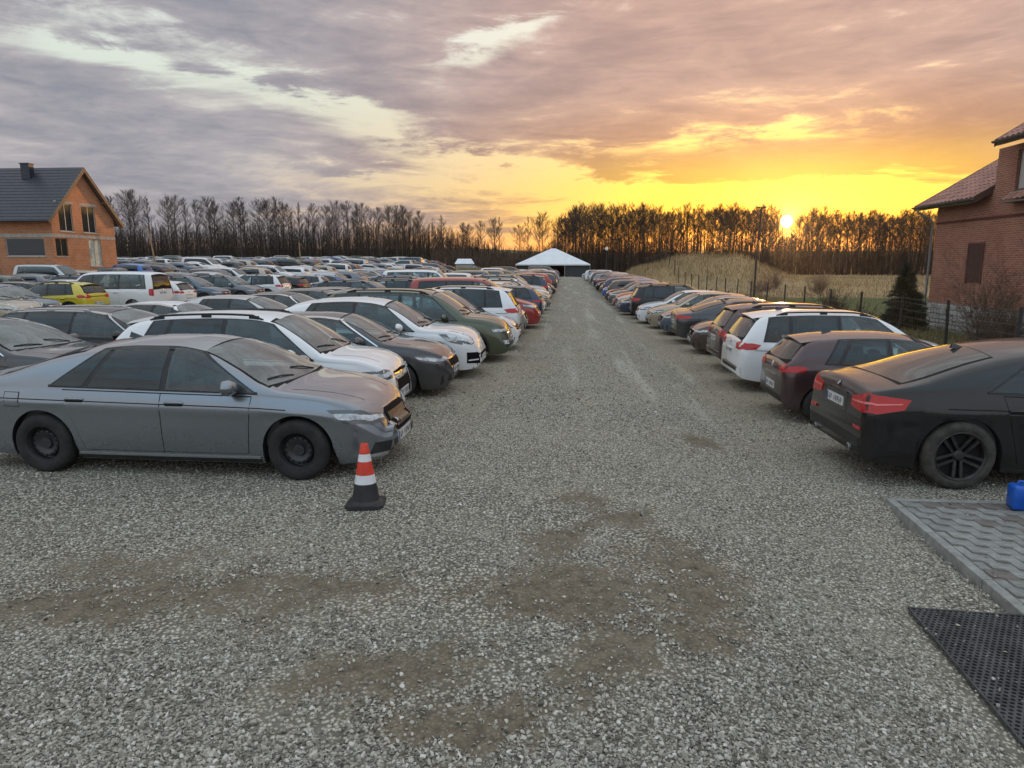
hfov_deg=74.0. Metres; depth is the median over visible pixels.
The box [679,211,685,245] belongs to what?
bare tree
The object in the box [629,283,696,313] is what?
parked car
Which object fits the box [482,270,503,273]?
parked car
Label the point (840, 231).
bare tree
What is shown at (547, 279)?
parked car
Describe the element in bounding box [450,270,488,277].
parked van
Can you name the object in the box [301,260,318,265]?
parked car
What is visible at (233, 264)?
parked car
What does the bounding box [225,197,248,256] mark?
bare tree
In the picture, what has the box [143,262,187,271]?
parked car
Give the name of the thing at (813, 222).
bare tree
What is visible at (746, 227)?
bare tree
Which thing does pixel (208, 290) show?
parked car
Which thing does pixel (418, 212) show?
bare tree
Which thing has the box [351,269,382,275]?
parked car
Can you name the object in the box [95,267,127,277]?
parked car
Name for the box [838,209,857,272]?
bare tree
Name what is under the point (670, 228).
bare tree
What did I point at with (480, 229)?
bare tree
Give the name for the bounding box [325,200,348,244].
bare tree
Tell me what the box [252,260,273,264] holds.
parked car
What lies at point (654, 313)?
parked car
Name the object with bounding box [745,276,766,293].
field shrub
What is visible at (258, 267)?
parked car
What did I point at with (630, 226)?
bare tree
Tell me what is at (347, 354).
parked car
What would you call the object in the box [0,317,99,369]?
parked car
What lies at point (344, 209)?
bare tree
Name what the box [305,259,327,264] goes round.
parked car
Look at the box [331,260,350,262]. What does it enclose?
parked car
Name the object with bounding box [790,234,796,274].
bare tree
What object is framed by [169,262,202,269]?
parked car
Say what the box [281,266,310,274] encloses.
parked car
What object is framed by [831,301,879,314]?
dark shrub
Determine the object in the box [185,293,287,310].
parked car
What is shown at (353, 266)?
parked car
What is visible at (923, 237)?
bare tree
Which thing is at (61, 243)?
window
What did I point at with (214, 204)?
bare tree
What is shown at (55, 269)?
parked minibus
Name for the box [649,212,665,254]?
bare tree
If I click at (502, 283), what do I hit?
parked car
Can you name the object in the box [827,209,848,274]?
bare tree
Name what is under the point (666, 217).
bare tree
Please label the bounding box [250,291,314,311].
parked car
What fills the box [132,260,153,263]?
parked car
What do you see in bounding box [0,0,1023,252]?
sky
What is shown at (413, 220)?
bare tree
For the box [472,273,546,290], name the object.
parked car
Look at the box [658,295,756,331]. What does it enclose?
parked car
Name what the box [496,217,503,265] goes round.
bare tree
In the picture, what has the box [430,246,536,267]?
thicket
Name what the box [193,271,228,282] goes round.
parked car
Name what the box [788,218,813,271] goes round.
bare tree
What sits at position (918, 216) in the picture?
bare tree
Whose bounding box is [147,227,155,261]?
wooden pole
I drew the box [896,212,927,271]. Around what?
bare tree
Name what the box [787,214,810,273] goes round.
bare tree
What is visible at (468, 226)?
bare tree
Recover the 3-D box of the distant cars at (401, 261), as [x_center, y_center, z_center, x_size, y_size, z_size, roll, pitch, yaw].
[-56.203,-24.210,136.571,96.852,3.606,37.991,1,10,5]
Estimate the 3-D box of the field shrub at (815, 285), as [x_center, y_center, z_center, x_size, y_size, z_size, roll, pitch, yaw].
[27.622,-9.091,61.255,2.598,2.043,2.836,3,10,15]
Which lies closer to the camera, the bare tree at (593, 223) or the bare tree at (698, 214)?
the bare tree at (698, 214)
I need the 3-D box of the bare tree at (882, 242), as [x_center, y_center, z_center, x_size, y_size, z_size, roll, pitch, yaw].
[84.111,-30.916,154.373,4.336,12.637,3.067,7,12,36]
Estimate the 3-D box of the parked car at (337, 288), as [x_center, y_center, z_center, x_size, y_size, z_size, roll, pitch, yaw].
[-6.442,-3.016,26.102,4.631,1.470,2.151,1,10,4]
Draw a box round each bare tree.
[105,196,120,214]
[110,189,147,256]
[121,189,155,253]
[139,196,154,255]
[152,196,175,252]
[155,192,191,255]
[182,197,191,256]
[186,199,204,255]
[192,196,226,256]
[198,200,226,249]
[218,201,248,254]
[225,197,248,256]
[236,203,249,256]
[241,199,270,252]
[251,195,280,256]
[257,196,291,254]
[276,202,294,245]
[281,202,293,255]
[292,202,304,252]
[299,210,313,252]
[301,204,322,256]
[311,204,340,252]
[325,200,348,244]
[336,200,354,244]
[348,201,373,255]
[348,203,364,234]
[366,210,376,256]
[370,205,384,249]
[379,202,401,241]
[385,205,402,256]
[389,204,413,255]
[400,208,422,256]
[414,209,424,233]
[430,218,438,260]
[437,215,446,258]
[455,223,474,254]
[456,224,475,258]
[472,220,489,243]
[484,216,502,266]
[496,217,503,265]
[510,224,526,252]
[522,216,532,247]
[529,208,554,250]
[529,216,550,245]
[551,216,563,241]
[553,213,576,253]
[553,215,572,250]
[562,210,586,244]
[564,197,600,259]
[566,205,587,256]
[566,207,590,255]
[575,206,593,254]
[584,204,614,269]
[587,202,609,269]
[587,206,600,269]
[588,212,595,265]
[592,201,629,269]
[599,206,618,269]
[600,210,608,269]
[601,207,628,271]
[605,207,629,270]
[611,214,629,271]
[616,201,639,272]
[622,210,641,243]
[623,209,637,264]
[627,202,652,262]
[627,203,637,238]
[633,202,663,262]
[633,204,658,250]
[635,204,653,262]
[644,205,655,263]
[646,203,674,261]
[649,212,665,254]
[651,212,672,258]
[659,212,679,257]
[664,212,676,252]
[669,206,683,242]
[671,208,689,251]
[674,210,685,254]
[675,210,705,254]
[676,201,698,246]
[677,210,688,240]
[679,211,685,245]
[688,203,710,255]
[689,207,697,234]
[693,209,719,249]
[694,208,709,249]
[696,212,706,255]
[699,206,729,254]
[701,210,721,243]
[705,203,736,255]
[711,205,731,249]
[716,203,746,249]
[721,211,736,248]
[722,202,749,249]
[724,206,746,245]
[726,204,748,247]
[737,209,752,256]
[740,208,767,245]
[740,212,756,249]
[743,210,764,258]
[751,203,781,262]
[755,203,789,266]
[763,217,785,254]
[764,210,784,268]
[782,237,792,258]
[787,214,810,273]
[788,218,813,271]
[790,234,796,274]
[795,211,821,247]
[800,208,823,257]
[801,202,832,273]
[803,218,812,273]
[804,212,829,274]
[811,205,837,274]
[812,217,836,246]
[825,214,835,274]
[826,209,844,267]
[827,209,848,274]
[828,218,854,274]
[836,213,845,273]
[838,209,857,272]
[840,217,858,274]
[846,210,858,273]
[846,215,864,273]
[849,211,868,267]
[856,211,865,274]
[859,207,891,274]
[861,209,878,274]
[866,213,899,274]
[874,220,891,275]
[880,217,908,274]
[881,216,902,270]
[886,214,903,268]
[893,207,909,261]
[895,213,912,275]
[896,207,922,238]
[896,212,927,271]
[900,213,918,262]
[905,211,935,273]
[908,209,932,271]
[914,220,935,274]
[918,210,937,275]
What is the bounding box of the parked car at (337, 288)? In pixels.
[307,286,361,297]
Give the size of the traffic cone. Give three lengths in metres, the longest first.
0.606 x 0.354 x 0.353 m
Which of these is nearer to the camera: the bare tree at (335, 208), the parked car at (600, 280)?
the parked car at (600, 280)
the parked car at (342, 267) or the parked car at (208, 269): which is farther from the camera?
the parked car at (342, 267)
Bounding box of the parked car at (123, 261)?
[117,260,132,263]
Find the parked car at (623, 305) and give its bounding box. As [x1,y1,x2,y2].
[618,287,687,315]
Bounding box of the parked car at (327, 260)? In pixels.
[321,259,333,262]
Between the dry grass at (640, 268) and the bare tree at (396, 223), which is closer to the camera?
the dry grass at (640, 268)
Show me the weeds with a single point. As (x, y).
(463, 268)
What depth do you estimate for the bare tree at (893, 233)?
168.96 m
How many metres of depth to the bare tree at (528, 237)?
164.71 m
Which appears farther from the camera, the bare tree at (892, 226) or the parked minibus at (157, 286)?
the bare tree at (892, 226)
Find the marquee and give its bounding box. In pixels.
[516,248,589,276]
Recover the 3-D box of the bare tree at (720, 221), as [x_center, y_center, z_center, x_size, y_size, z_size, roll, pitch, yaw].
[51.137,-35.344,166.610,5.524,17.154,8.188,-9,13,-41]
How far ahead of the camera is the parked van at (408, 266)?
98.09 m
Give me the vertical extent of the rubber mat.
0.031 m
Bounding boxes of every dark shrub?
[805,283,855,309]
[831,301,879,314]
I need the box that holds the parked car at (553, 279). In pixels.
[543,273,556,288]
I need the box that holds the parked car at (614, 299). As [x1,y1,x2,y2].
[612,283,670,304]
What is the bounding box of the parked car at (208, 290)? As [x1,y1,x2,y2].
[168,276,230,296]
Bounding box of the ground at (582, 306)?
[0,248,1023,767]
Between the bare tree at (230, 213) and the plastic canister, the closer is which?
the plastic canister
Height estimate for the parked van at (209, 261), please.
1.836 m
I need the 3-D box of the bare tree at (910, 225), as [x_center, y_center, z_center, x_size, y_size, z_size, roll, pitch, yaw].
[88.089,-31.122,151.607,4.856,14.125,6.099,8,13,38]
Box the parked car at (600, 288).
[599,277,649,292]
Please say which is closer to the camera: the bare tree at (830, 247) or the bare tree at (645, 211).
the bare tree at (830, 247)
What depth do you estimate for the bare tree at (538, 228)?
167.95 m
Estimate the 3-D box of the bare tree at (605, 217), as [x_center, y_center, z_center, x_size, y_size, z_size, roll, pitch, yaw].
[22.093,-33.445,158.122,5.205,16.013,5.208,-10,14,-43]
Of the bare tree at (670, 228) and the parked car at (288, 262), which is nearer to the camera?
the parked car at (288, 262)
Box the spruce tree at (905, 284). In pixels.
[878,261,934,331]
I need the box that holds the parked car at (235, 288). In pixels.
[191,274,264,294]
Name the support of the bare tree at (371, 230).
on the ground at (582, 306)
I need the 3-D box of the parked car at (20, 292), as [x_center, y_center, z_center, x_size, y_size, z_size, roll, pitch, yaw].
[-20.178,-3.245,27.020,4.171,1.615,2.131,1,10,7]
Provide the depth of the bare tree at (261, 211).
168.10 m
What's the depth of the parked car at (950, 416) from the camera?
7.90 m
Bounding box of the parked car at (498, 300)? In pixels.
[396,284,521,327]
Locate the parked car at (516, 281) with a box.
[485,277,550,297]
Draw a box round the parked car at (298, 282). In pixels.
[286,276,310,287]
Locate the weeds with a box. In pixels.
[454,266,480,269]
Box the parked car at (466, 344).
[284,296,485,369]
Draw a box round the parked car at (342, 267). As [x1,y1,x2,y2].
[325,263,351,270]
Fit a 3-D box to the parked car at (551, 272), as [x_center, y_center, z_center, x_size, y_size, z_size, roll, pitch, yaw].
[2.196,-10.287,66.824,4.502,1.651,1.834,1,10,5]
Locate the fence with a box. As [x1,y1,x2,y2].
[650,250,1023,344]
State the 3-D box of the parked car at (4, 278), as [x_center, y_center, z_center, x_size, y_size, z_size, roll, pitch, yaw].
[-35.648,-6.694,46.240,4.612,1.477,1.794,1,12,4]
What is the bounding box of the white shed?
[455,259,473,267]
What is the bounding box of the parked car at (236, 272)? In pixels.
[209,267,250,281]
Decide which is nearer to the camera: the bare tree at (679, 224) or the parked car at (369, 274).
the parked car at (369, 274)
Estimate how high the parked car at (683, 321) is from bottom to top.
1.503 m
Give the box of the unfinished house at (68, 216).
[0,163,124,274]
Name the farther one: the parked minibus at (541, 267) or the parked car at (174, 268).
the parked minibus at (541, 267)
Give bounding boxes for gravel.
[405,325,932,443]
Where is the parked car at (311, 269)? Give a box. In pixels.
[296,266,317,272]
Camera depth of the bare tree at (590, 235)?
171.40 m
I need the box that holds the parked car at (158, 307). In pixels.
[125,300,211,314]
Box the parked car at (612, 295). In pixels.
[608,281,667,302]
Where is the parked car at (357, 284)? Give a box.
[312,279,407,300]
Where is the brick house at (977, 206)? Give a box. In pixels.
[911,123,1023,337]
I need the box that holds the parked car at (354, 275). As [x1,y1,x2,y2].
[335,271,367,284]
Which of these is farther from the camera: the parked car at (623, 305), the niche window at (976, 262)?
the parked car at (623, 305)
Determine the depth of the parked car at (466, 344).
13.85 m
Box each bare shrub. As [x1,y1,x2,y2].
[917,232,1023,340]
[954,280,1023,340]
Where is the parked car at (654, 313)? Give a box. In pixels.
[645,291,744,324]
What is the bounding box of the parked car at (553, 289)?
[547,283,555,293]
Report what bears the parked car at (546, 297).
on the ground at (582, 306)
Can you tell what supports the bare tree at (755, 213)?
on the ground at (582, 306)
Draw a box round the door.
[88,239,103,266]
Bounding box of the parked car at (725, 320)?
[707,301,862,358]
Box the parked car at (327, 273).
[307,271,355,279]
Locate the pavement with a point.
(946, 530)
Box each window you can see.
[6,238,45,256]
[55,238,69,256]
[58,204,74,232]
[81,206,97,233]
[965,244,982,281]
[1010,149,1023,192]
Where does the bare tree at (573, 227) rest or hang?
on the ground at (582, 306)
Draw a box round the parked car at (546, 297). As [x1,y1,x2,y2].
[492,281,550,307]
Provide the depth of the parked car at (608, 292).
44.59 m
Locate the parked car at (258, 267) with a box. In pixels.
[237,266,280,274]
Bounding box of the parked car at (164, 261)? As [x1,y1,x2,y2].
[151,259,172,262]
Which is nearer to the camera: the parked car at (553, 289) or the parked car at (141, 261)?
the parked car at (553, 289)
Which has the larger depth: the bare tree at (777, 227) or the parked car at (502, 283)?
the bare tree at (777, 227)
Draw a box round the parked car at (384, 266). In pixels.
[373,263,389,268]
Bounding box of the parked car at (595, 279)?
[593,274,622,286]
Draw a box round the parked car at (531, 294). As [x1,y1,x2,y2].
[499,284,543,314]
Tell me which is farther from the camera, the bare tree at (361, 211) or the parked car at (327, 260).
the bare tree at (361, 211)
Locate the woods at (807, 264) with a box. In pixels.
[549,224,934,275]
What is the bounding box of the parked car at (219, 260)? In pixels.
[211,258,225,262]
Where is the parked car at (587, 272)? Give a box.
[584,270,596,279]
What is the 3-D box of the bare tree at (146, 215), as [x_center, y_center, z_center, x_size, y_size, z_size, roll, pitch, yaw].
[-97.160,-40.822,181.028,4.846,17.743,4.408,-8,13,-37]
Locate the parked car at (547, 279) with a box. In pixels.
[521,273,551,284]
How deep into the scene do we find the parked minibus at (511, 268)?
92.60 m
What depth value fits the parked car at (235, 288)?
40.24 m
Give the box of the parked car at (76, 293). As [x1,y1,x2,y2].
[29,281,109,304]
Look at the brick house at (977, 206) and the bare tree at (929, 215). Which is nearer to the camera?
the brick house at (977, 206)
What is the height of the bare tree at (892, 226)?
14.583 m
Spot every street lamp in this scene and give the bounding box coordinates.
[605,237,607,269]
[753,206,766,297]
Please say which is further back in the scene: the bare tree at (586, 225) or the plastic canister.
the bare tree at (586, 225)
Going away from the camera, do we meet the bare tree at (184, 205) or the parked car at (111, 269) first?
the parked car at (111, 269)
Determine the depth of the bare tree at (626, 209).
173.46 m
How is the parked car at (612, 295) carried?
on the ground at (582, 306)
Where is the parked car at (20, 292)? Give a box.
[0,283,61,305]
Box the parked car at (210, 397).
[0,332,412,479]
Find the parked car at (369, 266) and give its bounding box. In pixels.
[360,264,383,268]
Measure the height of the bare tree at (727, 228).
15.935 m
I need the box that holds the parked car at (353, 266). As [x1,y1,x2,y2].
[340,263,357,269]
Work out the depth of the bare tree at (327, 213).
172.06 m
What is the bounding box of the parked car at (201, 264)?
[185,261,216,267]
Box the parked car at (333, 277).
[321,275,347,279]
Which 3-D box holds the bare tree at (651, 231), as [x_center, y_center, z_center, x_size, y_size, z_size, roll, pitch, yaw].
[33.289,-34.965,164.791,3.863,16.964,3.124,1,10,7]
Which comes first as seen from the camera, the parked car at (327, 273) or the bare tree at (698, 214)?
the parked car at (327, 273)
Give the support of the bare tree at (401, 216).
on the ground at (582, 306)
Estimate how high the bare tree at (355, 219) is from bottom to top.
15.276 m
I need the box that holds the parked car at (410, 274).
[388,268,411,275]
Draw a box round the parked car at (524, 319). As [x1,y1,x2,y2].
[389,290,527,329]
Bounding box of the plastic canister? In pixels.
[1006,480,1023,510]
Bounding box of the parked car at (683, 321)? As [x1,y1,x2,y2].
[670,298,768,337]
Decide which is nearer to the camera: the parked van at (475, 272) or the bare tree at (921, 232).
the parked van at (475, 272)
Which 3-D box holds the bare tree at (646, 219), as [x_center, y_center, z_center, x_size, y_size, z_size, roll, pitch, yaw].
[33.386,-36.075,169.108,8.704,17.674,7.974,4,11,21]
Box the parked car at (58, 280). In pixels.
[45,279,75,281]
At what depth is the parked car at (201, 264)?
70.66 m
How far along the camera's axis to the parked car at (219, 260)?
100.52 m
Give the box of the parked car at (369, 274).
[355,271,378,276]
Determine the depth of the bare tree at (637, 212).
177.97 m
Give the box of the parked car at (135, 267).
[111,263,153,271]
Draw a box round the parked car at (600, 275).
[593,273,611,278]
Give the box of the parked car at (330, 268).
[315,266,337,271]
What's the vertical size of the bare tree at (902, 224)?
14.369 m
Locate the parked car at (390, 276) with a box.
[368,274,419,279]
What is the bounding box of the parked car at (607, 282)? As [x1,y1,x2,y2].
[603,277,638,287]
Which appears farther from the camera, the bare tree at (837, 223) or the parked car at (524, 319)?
the bare tree at (837, 223)
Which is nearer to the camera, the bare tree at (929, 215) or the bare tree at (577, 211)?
the bare tree at (929, 215)
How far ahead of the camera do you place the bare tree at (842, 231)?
154.39 m
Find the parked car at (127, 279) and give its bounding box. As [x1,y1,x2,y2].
[104,275,143,285]
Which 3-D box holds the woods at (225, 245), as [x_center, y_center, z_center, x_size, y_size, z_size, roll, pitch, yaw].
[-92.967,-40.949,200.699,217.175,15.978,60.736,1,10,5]
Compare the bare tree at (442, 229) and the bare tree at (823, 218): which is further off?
the bare tree at (442, 229)
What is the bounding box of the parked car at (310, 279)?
[295,275,328,286]
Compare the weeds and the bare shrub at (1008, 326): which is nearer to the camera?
the bare shrub at (1008, 326)
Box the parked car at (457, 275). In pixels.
[429,273,471,276]
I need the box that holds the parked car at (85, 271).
[74,269,109,279]
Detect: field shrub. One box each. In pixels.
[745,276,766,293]
[750,269,778,291]
[762,263,789,288]
[804,272,830,292]
[808,269,832,290]
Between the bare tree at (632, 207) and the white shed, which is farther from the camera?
the bare tree at (632, 207)
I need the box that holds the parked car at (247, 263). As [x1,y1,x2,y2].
[233,260,256,265]
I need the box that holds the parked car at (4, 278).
[0,275,24,281]
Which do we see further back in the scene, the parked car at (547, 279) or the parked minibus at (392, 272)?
the parked car at (547, 279)
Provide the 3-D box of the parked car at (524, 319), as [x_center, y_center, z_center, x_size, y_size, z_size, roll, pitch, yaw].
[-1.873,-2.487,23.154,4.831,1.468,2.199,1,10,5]
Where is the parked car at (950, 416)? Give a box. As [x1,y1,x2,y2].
[810,337,1023,488]
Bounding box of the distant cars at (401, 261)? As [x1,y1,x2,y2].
[117,255,481,270]
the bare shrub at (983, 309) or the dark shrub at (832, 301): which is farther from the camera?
the dark shrub at (832, 301)
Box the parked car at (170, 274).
[165,273,181,275]
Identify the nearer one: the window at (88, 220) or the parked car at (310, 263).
the window at (88, 220)
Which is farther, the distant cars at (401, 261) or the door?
the distant cars at (401, 261)
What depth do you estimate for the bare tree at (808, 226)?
180.82 m
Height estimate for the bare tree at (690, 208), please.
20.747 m
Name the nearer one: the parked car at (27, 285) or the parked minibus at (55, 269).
the parked car at (27, 285)
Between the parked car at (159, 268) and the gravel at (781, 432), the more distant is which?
the parked car at (159, 268)
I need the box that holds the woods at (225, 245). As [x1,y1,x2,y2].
[114,214,564,267]
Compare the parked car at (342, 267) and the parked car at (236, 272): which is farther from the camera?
the parked car at (342, 267)
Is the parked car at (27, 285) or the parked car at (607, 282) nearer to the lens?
the parked car at (27, 285)
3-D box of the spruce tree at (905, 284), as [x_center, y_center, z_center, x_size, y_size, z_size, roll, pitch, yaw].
[16.339,-3.569,28.524,2.362,3.133,2.318,-4,11,-19]
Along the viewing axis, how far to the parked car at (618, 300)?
37.21 m
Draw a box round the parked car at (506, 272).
[497,270,511,273]
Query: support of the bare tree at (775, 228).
on the ground at (582, 306)
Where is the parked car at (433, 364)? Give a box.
[269,311,459,396]
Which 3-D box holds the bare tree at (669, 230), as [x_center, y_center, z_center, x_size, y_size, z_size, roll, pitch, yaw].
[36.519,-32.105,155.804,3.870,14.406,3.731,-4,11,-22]
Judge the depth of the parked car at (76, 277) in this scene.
40.04 m
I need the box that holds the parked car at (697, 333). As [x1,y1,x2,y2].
[687,319,714,349]
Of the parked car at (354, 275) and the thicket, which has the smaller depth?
the parked car at (354, 275)
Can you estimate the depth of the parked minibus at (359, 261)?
103.57 m
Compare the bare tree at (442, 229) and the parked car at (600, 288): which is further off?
the bare tree at (442, 229)
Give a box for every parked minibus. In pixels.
[13,264,79,275]
[76,271,173,306]
[342,258,367,264]
[382,269,446,276]
[417,263,447,272]
[490,267,517,270]
[528,266,552,269]
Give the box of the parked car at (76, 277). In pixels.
[47,274,115,285]
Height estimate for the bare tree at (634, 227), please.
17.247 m
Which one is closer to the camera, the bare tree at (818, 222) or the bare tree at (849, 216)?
the bare tree at (818, 222)
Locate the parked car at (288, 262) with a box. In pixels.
[276,259,306,265]
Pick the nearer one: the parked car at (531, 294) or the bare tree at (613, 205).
the parked car at (531, 294)
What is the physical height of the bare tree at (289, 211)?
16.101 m
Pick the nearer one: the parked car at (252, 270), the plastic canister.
the plastic canister
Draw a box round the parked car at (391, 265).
[384,263,400,268]
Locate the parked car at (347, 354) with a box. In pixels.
[116,308,410,395]
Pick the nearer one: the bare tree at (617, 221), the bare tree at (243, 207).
the bare tree at (617, 221)
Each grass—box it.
[626,251,928,298]
[743,294,982,344]
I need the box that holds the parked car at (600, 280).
[596,275,623,283]
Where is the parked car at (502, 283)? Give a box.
[480,282,545,309]
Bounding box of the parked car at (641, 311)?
[635,289,719,320]
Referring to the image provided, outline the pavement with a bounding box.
[885,498,1023,614]
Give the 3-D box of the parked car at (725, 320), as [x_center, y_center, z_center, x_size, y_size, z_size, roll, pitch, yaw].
[7.267,-1.193,16.804,4.521,1.704,2.187,1,10,5]
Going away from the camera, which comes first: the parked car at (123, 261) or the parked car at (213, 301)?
the parked car at (213, 301)
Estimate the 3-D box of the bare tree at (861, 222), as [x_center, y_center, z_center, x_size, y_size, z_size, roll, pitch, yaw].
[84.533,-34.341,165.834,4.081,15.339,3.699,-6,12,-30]
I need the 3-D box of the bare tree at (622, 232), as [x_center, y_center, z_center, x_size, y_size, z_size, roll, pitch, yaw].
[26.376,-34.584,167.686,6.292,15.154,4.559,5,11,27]
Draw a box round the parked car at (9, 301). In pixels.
[0,288,42,314]
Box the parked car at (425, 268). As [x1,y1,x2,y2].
[415,267,435,269]
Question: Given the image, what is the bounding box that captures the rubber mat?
[907,607,1023,748]
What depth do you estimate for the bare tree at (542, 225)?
172.91 m
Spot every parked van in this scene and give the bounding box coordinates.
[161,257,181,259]
[181,257,226,266]
[403,264,426,268]
[408,276,540,323]
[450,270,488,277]
[481,268,504,269]
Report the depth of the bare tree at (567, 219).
164.78 m
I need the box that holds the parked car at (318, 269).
[300,265,326,271]
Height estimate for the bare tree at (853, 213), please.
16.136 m
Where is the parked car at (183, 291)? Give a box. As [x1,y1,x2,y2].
[136,280,196,300]
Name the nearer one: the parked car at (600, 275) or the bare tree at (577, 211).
the parked car at (600, 275)
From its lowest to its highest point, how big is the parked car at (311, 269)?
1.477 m
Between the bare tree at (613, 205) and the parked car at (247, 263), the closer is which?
the parked car at (247, 263)
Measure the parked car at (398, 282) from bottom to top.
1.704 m
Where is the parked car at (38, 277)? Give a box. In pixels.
[14,273,52,281]
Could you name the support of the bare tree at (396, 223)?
on the ground at (582, 306)
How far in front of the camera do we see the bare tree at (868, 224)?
165.31 m
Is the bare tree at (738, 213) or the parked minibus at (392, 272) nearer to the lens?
the parked minibus at (392, 272)
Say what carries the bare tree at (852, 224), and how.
on the ground at (582, 306)
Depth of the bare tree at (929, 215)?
149.56 m
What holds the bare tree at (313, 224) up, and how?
on the ground at (582, 306)
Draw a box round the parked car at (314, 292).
[273,287,333,301]
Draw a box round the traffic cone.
[345,443,385,510]
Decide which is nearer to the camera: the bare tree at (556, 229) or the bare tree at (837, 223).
the bare tree at (556, 229)
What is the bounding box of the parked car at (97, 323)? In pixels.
[0,303,156,342]
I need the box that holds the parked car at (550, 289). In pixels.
[490,274,551,295]
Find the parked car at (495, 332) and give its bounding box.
[327,286,512,354]
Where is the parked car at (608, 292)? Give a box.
[605,281,666,300]
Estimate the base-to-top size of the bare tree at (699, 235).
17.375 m
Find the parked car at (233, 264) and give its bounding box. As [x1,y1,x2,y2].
[219,261,244,267]
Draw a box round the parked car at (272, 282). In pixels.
[229,273,291,291]
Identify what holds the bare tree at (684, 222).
on the ground at (582, 306)
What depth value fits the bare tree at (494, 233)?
166.48 m
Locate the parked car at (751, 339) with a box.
[721,307,938,381]
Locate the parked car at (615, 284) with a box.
[607,279,639,290]
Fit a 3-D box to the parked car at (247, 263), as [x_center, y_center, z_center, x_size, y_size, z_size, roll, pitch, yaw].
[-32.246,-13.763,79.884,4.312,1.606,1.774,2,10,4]
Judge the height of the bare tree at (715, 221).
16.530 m
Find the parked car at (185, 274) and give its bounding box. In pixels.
[165,272,196,275]
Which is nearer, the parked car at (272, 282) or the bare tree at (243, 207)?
the parked car at (272, 282)
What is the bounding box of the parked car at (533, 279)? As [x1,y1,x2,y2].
[501,274,548,291]
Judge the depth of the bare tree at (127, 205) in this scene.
170.09 m
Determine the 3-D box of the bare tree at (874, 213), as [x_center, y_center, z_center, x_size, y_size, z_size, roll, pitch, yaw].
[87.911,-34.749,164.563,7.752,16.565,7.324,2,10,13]
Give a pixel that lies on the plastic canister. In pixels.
(1015, 497)
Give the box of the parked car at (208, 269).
[186,268,232,282]
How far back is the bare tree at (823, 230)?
177.26 m
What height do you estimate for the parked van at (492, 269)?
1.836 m
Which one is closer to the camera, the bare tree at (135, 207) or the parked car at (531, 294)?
the parked car at (531, 294)
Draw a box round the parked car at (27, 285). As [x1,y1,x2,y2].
[0,281,43,289]
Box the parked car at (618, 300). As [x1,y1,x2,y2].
[615,294,631,308]
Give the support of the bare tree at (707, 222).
on the ground at (582, 306)
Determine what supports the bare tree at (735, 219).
on the ground at (582, 306)
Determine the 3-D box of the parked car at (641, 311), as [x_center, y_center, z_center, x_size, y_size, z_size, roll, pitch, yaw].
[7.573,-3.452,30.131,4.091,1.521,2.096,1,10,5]
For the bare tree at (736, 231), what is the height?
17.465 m
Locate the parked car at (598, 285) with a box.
[595,275,627,290]
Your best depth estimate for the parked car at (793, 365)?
11.17 m
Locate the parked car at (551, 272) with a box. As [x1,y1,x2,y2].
[530,271,556,278]
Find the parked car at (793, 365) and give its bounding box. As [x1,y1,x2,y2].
[760,328,932,420]
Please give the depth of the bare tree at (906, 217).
178.39 m
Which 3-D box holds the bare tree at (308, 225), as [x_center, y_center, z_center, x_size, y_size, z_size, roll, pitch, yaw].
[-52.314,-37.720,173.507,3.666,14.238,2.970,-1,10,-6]
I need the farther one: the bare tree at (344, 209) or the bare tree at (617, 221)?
the bare tree at (344, 209)
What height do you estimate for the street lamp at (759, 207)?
6.652 m
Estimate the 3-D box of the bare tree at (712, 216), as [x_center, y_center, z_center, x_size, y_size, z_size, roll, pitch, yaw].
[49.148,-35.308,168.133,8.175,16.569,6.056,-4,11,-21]
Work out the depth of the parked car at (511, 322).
18.83 m
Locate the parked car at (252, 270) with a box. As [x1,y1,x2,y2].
[239,267,271,273]
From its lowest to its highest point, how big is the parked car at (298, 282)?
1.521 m
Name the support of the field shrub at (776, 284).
on the ground at (582, 306)
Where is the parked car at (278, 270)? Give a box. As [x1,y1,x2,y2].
[255,265,294,275]
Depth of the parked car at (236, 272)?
56.53 m
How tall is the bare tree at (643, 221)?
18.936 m
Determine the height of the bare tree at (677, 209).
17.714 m
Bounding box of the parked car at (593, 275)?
[591,272,610,282]
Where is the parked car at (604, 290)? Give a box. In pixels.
[602,279,657,296]
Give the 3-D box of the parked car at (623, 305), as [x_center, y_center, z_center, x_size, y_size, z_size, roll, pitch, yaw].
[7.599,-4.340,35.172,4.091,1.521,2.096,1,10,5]
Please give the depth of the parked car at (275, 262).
99.42 m
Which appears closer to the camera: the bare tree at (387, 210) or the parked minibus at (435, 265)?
the parked minibus at (435, 265)
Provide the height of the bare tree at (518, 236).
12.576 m
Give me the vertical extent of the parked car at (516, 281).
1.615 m
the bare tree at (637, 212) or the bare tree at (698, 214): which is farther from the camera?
the bare tree at (637, 212)
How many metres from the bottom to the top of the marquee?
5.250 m
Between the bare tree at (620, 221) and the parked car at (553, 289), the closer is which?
the parked car at (553, 289)
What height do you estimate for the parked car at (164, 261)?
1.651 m
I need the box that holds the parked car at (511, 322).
[362,287,520,343]
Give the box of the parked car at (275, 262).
[268,260,281,265]
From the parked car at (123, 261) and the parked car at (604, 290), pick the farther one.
the parked car at (123, 261)
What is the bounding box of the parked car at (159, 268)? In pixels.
[146,264,173,272]
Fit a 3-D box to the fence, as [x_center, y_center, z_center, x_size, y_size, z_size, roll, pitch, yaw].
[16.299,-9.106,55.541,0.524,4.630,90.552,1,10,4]
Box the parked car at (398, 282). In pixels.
[362,278,414,287]
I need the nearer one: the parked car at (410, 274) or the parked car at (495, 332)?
the parked car at (495, 332)

